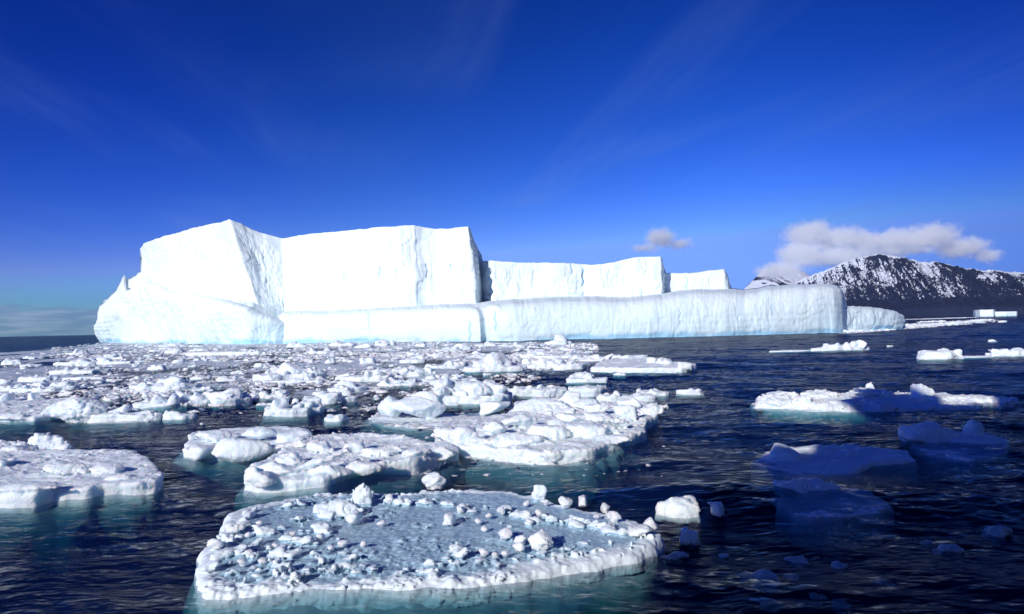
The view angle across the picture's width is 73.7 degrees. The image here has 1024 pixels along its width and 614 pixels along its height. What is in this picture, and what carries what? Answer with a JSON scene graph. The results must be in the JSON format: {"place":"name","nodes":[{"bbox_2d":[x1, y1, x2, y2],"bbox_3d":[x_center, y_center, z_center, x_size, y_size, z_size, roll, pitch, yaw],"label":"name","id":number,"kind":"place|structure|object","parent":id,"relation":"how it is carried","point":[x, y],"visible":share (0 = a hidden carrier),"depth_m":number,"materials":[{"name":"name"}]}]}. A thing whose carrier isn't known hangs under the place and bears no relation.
{"place":"outdoors","nodes":[
{"label":"outdoors","id":0,"kind":"place"},
{"bbox_2d":[0,326,926,397],"bbox_3d":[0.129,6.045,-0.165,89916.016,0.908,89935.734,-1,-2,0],"label":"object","id":1,"kind":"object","parent":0,"point":[5,373],"depth_m":125.86,"materials":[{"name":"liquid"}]},
{"bbox_2d":[1,358,21,366],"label":"ice floe","id":2,"kind":"object","parent":1,"relation":"on","point":[7,362],"visible":0.83,"depth_m":145.09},
{"bbox_2d":[0,383,24,390],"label":"ice floe","id":3,"kind":"object","parent":1,"relation":"on","point":[4,388],"visible":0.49,"depth_m":75.47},
{"bbox_2d":[17,374,51,381],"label":"ice floe","id":4,"kind":"object","parent":1,"relation":"on","point":[37,378],"visible":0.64,"depth_m":91.43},
{"bbox_2d":[0,432,74,451],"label":"ice floe","id":5,"kind":"object","parent":1,"relation":"on","point":[40,441],"visible":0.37,"depth_m":34.76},
{"bbox_2d":[9,380,80,395],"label":"ice floe","id":6,"kind":"object","parent":1,"relation":"on","point":[44,386],"visible":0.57,"depth_m":73.77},
{"bbox_2d":[0,393,109,446],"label":"ice floe","id":7,"kind":"object","parent":1,"relation":"on","point":[25,419],"visible":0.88,"depth_m":48.33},
{"bbox_2d":[65,349,89,356],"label":"ice floe","id":8,"kind":"object","parent":1,"relation":"on","point":[80,352],"visible":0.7,"depth_m":201.99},
{"bbox_2d":[49,367,110,374],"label":"ice floe","id":9,"kind":"object","parent":1,"relation":"on","point":[95,371],"visible":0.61,"depth_m":103.32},
{"bbox_2d":[62,376,104,382],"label":"ice floe","id":10,"kind":"object","parent":1,"relation":"on","point":[84,377],"visible":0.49,"depth_m":90.90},
{"bbox_2d":[0,449,171,583],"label":"ice floe","id":11,"kind":"object","parent":1,"relation":"on","point":[60,510],"visible":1,"depth_m":25.25,"materials":[{"name":"ice"}]},
{"bbox_2d":[76,361,96,366],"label":"ice floe","id":12,"kind":"object","parent":1,"relation":"on","point":[86,363],"visible":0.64,"depth_m":133.83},
{"bbox_2d":[53,358,147,366],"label":"ice floe","id":13,"kind":"object","parent":1,"relation":"on","point":[105,361],"visible":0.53,"depth_m":136.77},
{"bbox_2d":[96,353,129,360],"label":"ice floe","id":14,"kind":"object","parent":1,"relation":"on","point":[116,356],"visible":0.48,"depth_m":158.17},
{"bbox_2d":[102,395,127,404],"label":"ice floe","id":15,"kind":"object","parent":1,"relation":"on","point":[106,400],"visible":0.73,"depth_m":62.57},
{"bbox_2d":[69,404,165,448],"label":"ice floe","id":16,"kind":"object","parent":1,"relation":"on","point":[123,424],"visible":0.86,"depth_m":47.76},
{"bbox_2d":[142,392,171,400],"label":"ice floe","id":17,"kind":"object","parent":1,"relation":"on","point":[154,394],"visible":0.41,"depth_m":64.53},
{"bbox_2d":[147,365,168,371],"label":"ice floe","id":18,"kind":"object","parent":1,"relation":"on","point":[161,367],"visible":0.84,"depth_m":113.72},
{"bbox_2d":[132,393,188,413],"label":"ice floe","id":19,"kind":"object","parent":1,"relation":"on","point":[160,403],"visible":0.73,"depth_m":54.55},
{"bbox_2d":[129,375,201,394],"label":"ice floe","id":20,"kind":"object","parent":1,"relation":"on","point":[163,385],"visible":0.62,"depth_m":71.52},
{"bbox_2d":[158,342,185,346],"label":"ice floe","id":21,"kind":"object","parent":1,"relation":"on","point":[167,344],"visible":0.69,"depth_m":288.93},
{"bbox_2d":[164,348,186,353],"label":"ice floe","id":22,"kind":"object","parent":1,"relation":"on","point":[174,350],"visible":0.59,"depth_m":201.93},
{"bbox_2d":[162,410,197,424],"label":"ice floe","id":23,"kind":"object","parent":1,"relation":"on","point":[174,417],"visible":1,"depth_m":48.13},
{"bbox_2d":[176,391,211,410],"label":"ice floe","id":24,"kind":"object","parent":1,"relation":"on","point":[195,398],"visible":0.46,"depth_m":56.11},
{"bbox_2d":[189,375,211,381],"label":"ice floe","id":25,"kind":"object","parent":1,"relation":"on","point":[197,378],"visible":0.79,"depth_m":88.75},
{"bbox_2d":[191,386,212,394],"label":"ice floe","id":26,"kind":"object","parent":1,"relation":"on","point":[200,390],"visible":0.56,"depth_m":69.76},
{"bbox_2d":[185,350,259,356],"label":"ice floe","id":27,"kind":"object","parent":1,"relation":"on","point":[234,352],"visible":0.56,"depth_m":169.44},
{"bbox_2d":[215,376,236,383],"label":"ice floe","id":28,"kind":"object","parent":1,"relation":"on","point":[223,378],"visible":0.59,"depth_m":82.81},
{"bbox_2d":[210,388,251,410],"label":"ice floe","id":29,"kind":"object","parent":1,"relation":"on","point":[230,399],"visible":0.96,"depth_m":56.05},
{"bbox_2d":[163,426,318,521],"bbox_3d":[-13.798,8.118,35.760,8.285,3.845,10.412,-1,-2,-9],"label":"ice floe","id":30,"kind":"object","parent":1,"relation":"on","point":[207,482],"visible":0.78,"depth_m":31.71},
{"bbox_2d":[256,402,270,410],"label":"ice floe","id":31,"kind":"object","parent":1,"relation":"on","point":[261,406],"visible":0.47,"depth_m":54.80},
{"bbox_2d":[253,363,276,367],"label":"ice floe","id":32,"kind":"object","parent":1,"relation":"on","point":[258,365],"visible":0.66,"depth_m":110.68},
{"bbox_2d":[258,390,289,402],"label":"ice floe","id":33,"kind":"object","parent":1,"relation":"on","point":[264,396],"visible":0.77,"depth_m":61.64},
{"bbox_2d":[252,362,326,381],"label":"ice floe","id":34,"kind":"object","parent":1,"relation":"on","point":[285,370],"visible":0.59,"depth_m":82.94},
{"bbox_2d":[259,396,326,434],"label":"ice floe","id":35,"kind":"object","parent":1,"relation":"on","point":[280,411],"visible":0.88,"depth_m":48.18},
{"bbox_2d":[286,341,309,348],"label":"ice floe","id":36,"kind":"object","parent":1,"relation":"on","point":[294,344],"visible":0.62,"depth_m":231.08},
{"bbox_2d":[271,376,327,386],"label":"ice floe","id":37,"kind":"object","parent":1,"relation":"on","point":[318,379],"visible":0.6,"depth_m":77.44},
{"bbox_2d":[307,347,337,354],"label":"ice floe","id":38,"kind":"object","parent":1,"relation":"on","point":[315,350],"visible":0.51,"depth_m":168.22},
{"bbox_2d":[304,390,360,419],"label":"ice floe","id":39,"kind":"object","parent":1,"relation":"on","point":[345,398],"visible":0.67,"depth_m":56.35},
{"bbox_2d":[324,414,349,427],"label":"ice floe","id":40,"kind":"object","parent":1,"relation":"on","point":[338,420],"visible":1,"depth_m":44.78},
{"bbox_2d":[329,340,356,345],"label":"ice floe","id":41,"kind":"object","parent":1,"relation":"on","point":[336,343],"visible":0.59,"depth_m":240.38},
{"bbox_2d":[327,380,366,394],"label":"ice floe","id":42,"kind":"object","parent":1,"relation":"on","point":[344,385],"visible":0.71,"depth_m":66.00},
{"bbox_2d":[233,432,465,511],"bbox_3d":[-6.743,7.603,30.239,9.582,3.891,12.715,-1,-2,0],"label":"ice floe","id":43,"kind":"object","parent":1,"relation":"on","point":[337,463],"visible":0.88,"depth_m":28.03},
{"bbox_2d":[339,370,394,382],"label":"ice floe","id":44,"kind":"object","parent":1,"relation":"on","point":[376,376],"visible":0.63,"depth_m":78.84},
{"bbox_2d":[359,357,375,363],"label":"ice floe","id":45,"kind":"object","parent":1,"relation":"on","point":[362,360],"visible":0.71,"depth_m":121.56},
{"bbox_2d":[375,339,396,345],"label":"ice floe","id":46,"kind":"object","parent":1,"relation":"on","point":[382,342],"visible":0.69,"depth_m":234.72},
{"bbox_2d":[377,377,429,390],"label":"ice floe","id":47,"kind":"object","parent":1,"relation":"on","point":[415,382],"visible":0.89,"depth_m":69.98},
{"bbox_2d":[384,366,436,377],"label":"ice floe","id":48,"kind":"object","parent":1,"relation":"on","point":[411,371],"visible":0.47,"depth_m":85.09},
{"bbox_2d":[399,355,425,364],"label":"ice floe","id":49,"kind":"object","parent":1,"relation":"on","point":[418,360],"visible":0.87,"depth_m":118.55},
{"bbox_2d":[182,483,671,613],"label":"ice floe","id":50,"kind":"object","parent":1,"relation":"on","point":[413,556],"visible":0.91,"depth_m":17.33,"materials":[{"name":"ice"}]},
{"bbox_2d":[206,538,223,548],"bbox_3d":[-7.975,6.362,18.382,0.422,0.296,0.289,-1,-2,0],"label":"ice chunk","id":51,"kind":"object","parent":50,"relation":"on","point":[213,543],"visible":1,"depth_m":18.29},
{"bbox_2d":[223,522,245,534],"bbox_3d":[-8.039,6.381,19.743,0.573,0.350,0.520,-3,-2,45],"label":"ice chunk","id":52,"kind":"object","parent":50,"relation":"on","point":[233,528],"visible":0.94,"depth_m":19.59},
{"bbox_2d":[345,509,362,524],"bbox_3d":[-4.720,6.306,20.511,0.453,0.382,0.662,-2,-2,18],"label":"ice chunk","id":53,"kind":"object","parent":50,"relation":"on","point":[354,516],"visible":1,"depth_m":20.30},
{"bbox_2d":[422,472,446,489],"bbox_3d":[-2.875,6.402,25.258,0.928,0.629,0.860,-1,-2,0],"label":"ice chunk","id":54,"kind":"object","parent":50,"relation":"on","point":[433,480],"visible":1,"depth_m":24.94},
{"bbox_2d":[442,512,455,525],"bbox_3d":[-1.853,6.264,20.185,0.391,0.360,0.606,-1,-2,0],"label":"ice chunk","id":55,"kind":"object","parent":50,"relation":"on","point":[449,518],"visible":1,"depth_m":20.03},
{"bbox_2d":[498,527,512,539],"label":"ice chunk","id":56,"kind":"object","parent":50,"relation":"on","point":[506,533],"visible":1,"depth_m":18.56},
{"bbox_2d":[512,542,524,551],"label":"ice chunk","id":57,"kind":"object","parent":50,"relation":"on","point":[519,546],"visible":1,"depth_m":17.55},
{"bbox_2d":[514,535,526,543],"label":"ice chunk","id":58,"kind":"object","parent":50,"relation":"on","point":[520,538],"visible":0.82,"depth_m":18.08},
{"bbox_2d":[528,529,553,550],"bbox_3d":[0.765,6.088,17.778,0.675,0.527,0.501,-3,-2,43],"label":"ice chunk","id":59,"kind":"object","parent":50,"relation":"on","point":[541,539],"visible":0.94,"depth_m":17.66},
{"bbox_2d":[558,496,572,508],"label":"ice chunk","id":60,"kind":"object","parent":50,"relation":"on","point":[565,502],"visible":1,"depth_m":21.62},
{"bbox_2d":[606,511,621,522],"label":"ice chunk","id":61,"kind":"object","parent":50,"relation":"on","point":[613,516],"visible":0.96,"depth_m":20.04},
{"bbox_2d":[627,524,651,537],"bbox_3d":[3.520,6.130,18.771,0.690,0.308,0.584,-2,-2,23],"label":"ice chunk","id":62,"kind":"object","parent":50,"relation":"on","point":[641,530],"visible":0.99,"depth_m":18.60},
{"bbox_2d":[643,517,657,532],"bbox_3d":[3.859,6.076,19.040,0.412,0.393,0.314,-1,-2,0],"label":"ice chunk","id":63,"kind":"object","parent":50,"relation":"on","point":[650,522],"visible":0.67,"depth_m":18.96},
{"bbox_2d":[360,391,510,441],"bbox_3d":[-5.373,7.721,44.520,11.209,3.986,9.149,-2,-2,16],"label":"ice floe","id":64,"kind":"object","parent":1,"relation":"on","point":[429,407],"visible":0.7,"depth_m":45.05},
{"bbox_2d":[421,374,477,386],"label":"ice floe","id":65,"kind":"object","parent":1,"relation":"on","point":[432,380],"visible":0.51,"depth_m":74.03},
{"bbox_2d":[429,360,472,369],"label":"ice floe","id":66,"kind":"object","parent":1,"relation":"on","point":[450,364],"visible":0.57,"depth_m":97.98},
{"bbox_2d":[446,402,459,410],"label":"ice floe","id":67,"kind":"object","parent":1,"relation":"on","point":[455,407],"visible":0.95,"depth_m":52.17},
{"bbox_2d":[451,343,476,349],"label":"ice floe","id":68,"kind":"object","parent":1,"relation":"on","point":[464,346],"visible":0.63,"depth_m":175.03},
{"bbox_2d":[433,378,512,412],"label":"ice floe","id":69,"kind":"object","parent":1,"relation":"on","point":[469,395],"visible":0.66,"depth_m":52.84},
{"bbox_2d":[463,352,526,378],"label":"ice floe","id":70,"kind":"object","parent":1,"relation":"on","point":[498,363],"visible":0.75,"depth_m":87.45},
{"bbox_2d":[0,319,994,476],"bbox_3d":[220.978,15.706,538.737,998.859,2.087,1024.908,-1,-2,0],"label":"brash ice","id":71,"kind":"structure","parent":1,"relation":"on","point":[307,357],"depth_m":124.69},
{"bbox_2d":[94,219,905,351],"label":"iceberg","id":72,"kind":"object","parent":1,"relation":"on","point":[229,281],"visible":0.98,"depth_m":318.52,"materials":[{"name":"ice"}]},
{"bbox_2d":[519,350,548,357],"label":"ice floe","id":73,"kind":"object","parent":1,"relation":"on","point":[531,353],"visible":0.44,"depth_m":128.04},
{"bbox_2d":[508,384,566,400],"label":"ice floe","id":74,"kind":"object","parent":1,"relation":"on","point":[520,393],"visible":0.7,"depth_m":58.14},
{"bbox_2d":[431,397,668,508],"bbox_3d":[2.389,7.347,39.665,12.393,3.355,20.594,-2,-2,19],"label":"ice floe","id":75,"kind":"object","parent":1,"relation":"on","point":[619,430],"visible":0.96,"depth_m":31.98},
{"bbox_2d":[518,357,586,371],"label":"ice floe","id":76,"kind":"object","parent":1,"relation":"on","point":[554,364],"visible":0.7,"depth_m":93.49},
{"bbox_2d":[509,390,599,414],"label":"ice floe","id":77,"kind":"object","parent":1,"relation":"on","point":[566,401],"visible":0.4,"depth_m":44.18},
{"bbox_2d":[530,354,578,358],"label":"ice floe","id":78,"kind":"object","parent":1,"relation":"on","point":[550,356],"visible":0.53,"depth_m":121.29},
{"bbox_2d":[544,334,571,344],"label":"ice floe","id":79,"kind":"object","parent":1,"relation":"on","point":[561,339],"visible":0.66,"depth_m":202.45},
{"bbox_2d":[578,495,587,506],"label":"ice floe","id":80,"kind":"object","parent":1,"relation":"on","point":[582,501],"visible":1,"depth_m":23.11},
{"bbox_2d":[566,371,607,385],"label":"ice floe","id":81,"kind":"object","parent":1,"relation":"on","point":[581,378],"visible":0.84,"depth_m":70.46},
{"bbox_2d":[568,385,606,398],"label":"ice floe","id":82,"kind":"object","parent":1,"relation":"on","point":[592,392],"visible":0.59,"depth_m":57.45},
{"bbox_2d":[580,353,613,364],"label":"ice floe","id":83,"kind":"object","parent":1,"relation":"on","point":[596,357],"visible":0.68,"depth_m":107.70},
{"bbox_2d":[600,503,609,513],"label":"ice floe","id":84,"kind":"object","parent":1,"relation":"on","point":[604,507],"visible":0.95,"depth_m":22.15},
{"bbox_2d":[613,372,626,378],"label":"ice floe","id":85,"kind":"object","parent":1,"relation":"on","point":[618,375],"visible":1,"depth_m":78.33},
{"bbox_2d":[596,391,657,402],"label":"ice floe","id":86,"kind":"object","parent":1,"relation":"on","point":[638,396],"visible":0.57,"depth_m":52.21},
{"bbox_2d":[611,354,647,358],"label":"ice floe","id":87,"kind":"object","parent":1,"relation":"on","point":[626,356],"visible":0.36,"depth_m":110.31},
{"bbox_2d":[590,357,696,375],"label":"ice floe","id":88,"kind":"object","parent":1,"relation":"on","point":[647,366],"visible":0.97,"depth_m":84.76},
{"bbox_2d":[636,388,668,400],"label":"ice floe","id":89,"kind":"object","parent":1,"relation":"on","point":[662,395],"visible":0.62,"depth_m":56.44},
{"bbox_2d":[660,551,688,564],"bbox_3d":[4.293,6.633,18.021,0.801,0.314,0.616,-1,-2,0],"label":"ice scrap","id":90,"kind":"object","parent":1,"relation":"on","point":[677,557],"visible":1,"depth_m":17.85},
{"bbox_2d":[655,495,700,523],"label":"ice floe","id":91,"kind":"object","parent":1,"relation":"on","point":[683,509],"visible":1,"depth_m":22.00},
{"bbox_2d":[679,526,699,546],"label":"ice floe","id":92,"kind":"object","parent":1,"relation":"on","point":[689,537],"visible":1,"depth_m":19.12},
{"bbox_2d":[675,388,705,398],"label":"ice floe","id":93,"kind":"object","parent":1,"relation":"on","point":[692,393],"visible":1,"depth_m":57.43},
{"bbox_2d":[707,502,724,517],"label":"ice floe","id":94,"kind":"object","parent":1,"relation":"on","point":[717,509],"visible":1,"depth_m":21.81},
{"bbox_2d":[735,571,752,582],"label":"ice scrap","id":95,"kind":"object","parent":1,"relation":"on","point":[743,577],"visible":0.78,"depth_m":16.87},
{"bbox_2d":[748,569,784,594],"bbox_3d":[6.140,6.571,16.366,0.754,0.421,0.795,0,-2,-40],"label":"ice scrap","id":96,"kind":"object","parent":1,"relation":"on","point":[767,581],"visible":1,"depth_m":16.16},
{"bbox_2d":[756,597,783,612],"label":"ice scrap","id":97,"kind":"object","parent":1,"relation":"on","point":[771,605],"visible":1,"depth_m":15.14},
{"bbox_2d":[768,349,809,353],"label":"ice floe","id":98,"kind":"object","parent":1,"relation":"on","point":[787,351],"visible":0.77,"depth_m":128.88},
{"bbox_2d":[783,573,798,582],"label":"ice scrap","id":99,"kind":"object","parent":1,"relation":"on","point":[791,577],"visible":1,"depth_m":16.56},
{"bbox_2d":[784,555,808,567],"bbox_3d":[7.380,6.601,17.726,0.603,0.285,0.490,-2,-2,21],"label":"ice scrap","id":100,"kind":"object","parent":1,"relation":"on","point":[801,561],"visible":1,"depth_m":17.61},
{"bbox_2d":[809,592,827,604],"bbox_3d":[6.856,6.511,15.287,0.393,0.239,0.387,-1,-2,0],"label":"ice scrap","id":101,"kind":"object","parent":1,"relation":"on","point":[820,599],"visible":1,"depth_m":15.20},
{"bbox_2d":[765,478,895,553],"bbox_3d":[10.605,6.779,22.958,3.889,1.616,4.314,-1,-2,0],"label":"ice floe","id":102,"kind":"object","parent":1,"relation":"on","point":[821,515],"visible":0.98,"depth_m":21.62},
{"bbox_2d":[750,443,917,497],"bbox_3d":[13.826,6.811,30.061,9.693,1.813,5.170,0,-2,-29],"label":"ice floe","id":103,"kind":"object","parent":1,"relation":"on","point":[850,466],"visible":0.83,"depth_m":28.83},
{"bbox_2d":[830,560,847,572],"bbox_3d":[8.186,6.517,17.115,0.404,0.248,0.434,-1,-2,0],"label":"ice scrap","id":104,"kind":"object","parent":1,"relation":"on","point":[837,566],"visible":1,"depth_m":17.02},
{"bbox_2d":[810,340,869,353],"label":"ice floe","id":105,"kind":"object","parent":1,"relation":"on","point":[858,346],"visible":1,"depth_m":126.64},
{"bbox_2d":[831,598,851,612],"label":"ice scrap","id":106,"kind":"object","parent":1,"relation":"on","point":[840,605],"visible":1,"depth_m":15.06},
{"bbox_2d":[872,528,885,539],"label":"ice scrap","id":107,"kind":"object","parent":1,"relation":"on","point":[878,534],"visible":1,"depth_m":19.78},
{"bbox_2d":[870,579,897,590],"bbox_3d":[8.853,6.558,16.149,0.543,0.272,0.470,-1,-2,-20],"label":"ice scrap","id":108,"kind":"object","parent":1,"relation":"on","point":[884,584],"visible":1,"depth_m":16.02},
{"bbox_2d":[750,382,1020,425],"bbox_3d":[26.086,6.641,48.559,19.516,2.183,10.410,-1,-2,0],"label":"ice floe","id":109,"kind":"object","parent":1,"relation":"on","point":[869,404],"visible":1,"depth_m":44.96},
{"bbox_2d":[919,540,934,546],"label":"ice scrap","id":110,"kind":"object","parent":1,"relation":"on","point":[926,543],"visible":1,"depth_m":18.76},
{"bbox_2d":[913,348,970,372],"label":"ice floe","id":111,"kind":"object","parent":1,"relation":"on","point":[943,360],"visible":1,"depth_m":94.95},
{"bbox_2d":[932,543,964,557],"bbox_3d":[11.541,6.455,18.115,0.691,0.356,0.684,-1,-2,0],"label":"ice scrap","id":112,"kind":"object","parent":1,"relation":"on","point":[949,550],"visible":1,"depth_m":17.92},
{"bbox_2d":[898,419,1011,483],"bbox_3d":[21.055,6.514,32.780,4.617,2.005,8.952,-2,-2,37],"label":"ice floe","id":113,"kind":"object","parent":1,"relation":"on","point":[971,452],"visible":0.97,"depth_m":30.95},
{"bbox_2d":[965,355,993,360],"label":"ice floe","id":114,"kind":"object","parent":1,"relation":"on","point":[974,358],"visible":0.59,"depth_m":97.76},
{"bbox_2d":[973,309,1017,317],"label":"iceberg","id":115,"kind":"object","parent":1,"relation":"on","point":[992,313],"visible":0.98,"depth_m":2599.01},
{"bbox_2d":[981,525,1012,545],"bbox_3d":[13.898,6.500,19.587,0.800,0.573,0.755,0,-2,-28],"label":"ice scrap","id":116,"kind":"object","parent":1,"relation":"on","point":[997,535],"visible":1,"depth_m":19.33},
{"bbox_2d":[985,348,1023,358],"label":"ice floe","id":117,"kind":"object","parent":1,"relation":"on","point":[1015,353],"visible":0.91,"depth_m":99.76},
{"bbox_2d":[0,316,1023,613],"bbox_3d":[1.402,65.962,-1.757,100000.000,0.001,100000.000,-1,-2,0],"label":"sea water","id":118,"kind":"structure","parent":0,"point":[716,440],"depth_m":248.96,"materials":[{"name":"liquid"}]},
{"bbox_2d":[0,0,1023,336],"label":"sky","id":119,"kind":"structure","parent":0,"point":[743,138],"materials":[{"name":"blue"}]},
{"bbox_2d":[744,266,809,289],"bbox_3d":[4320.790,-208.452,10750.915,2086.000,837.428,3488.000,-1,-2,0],"label":"mountain","id":120,"kind":"structure","parent":0,"point":[777,275],"depth_m":10317.62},
{"bbox_2d":[792,254,1023,318],"bbox_3d":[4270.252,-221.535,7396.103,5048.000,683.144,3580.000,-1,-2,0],"label":"mountain","id":121,"kind":"structure","parent":0,"point":[906,288],"depth_m":6485.74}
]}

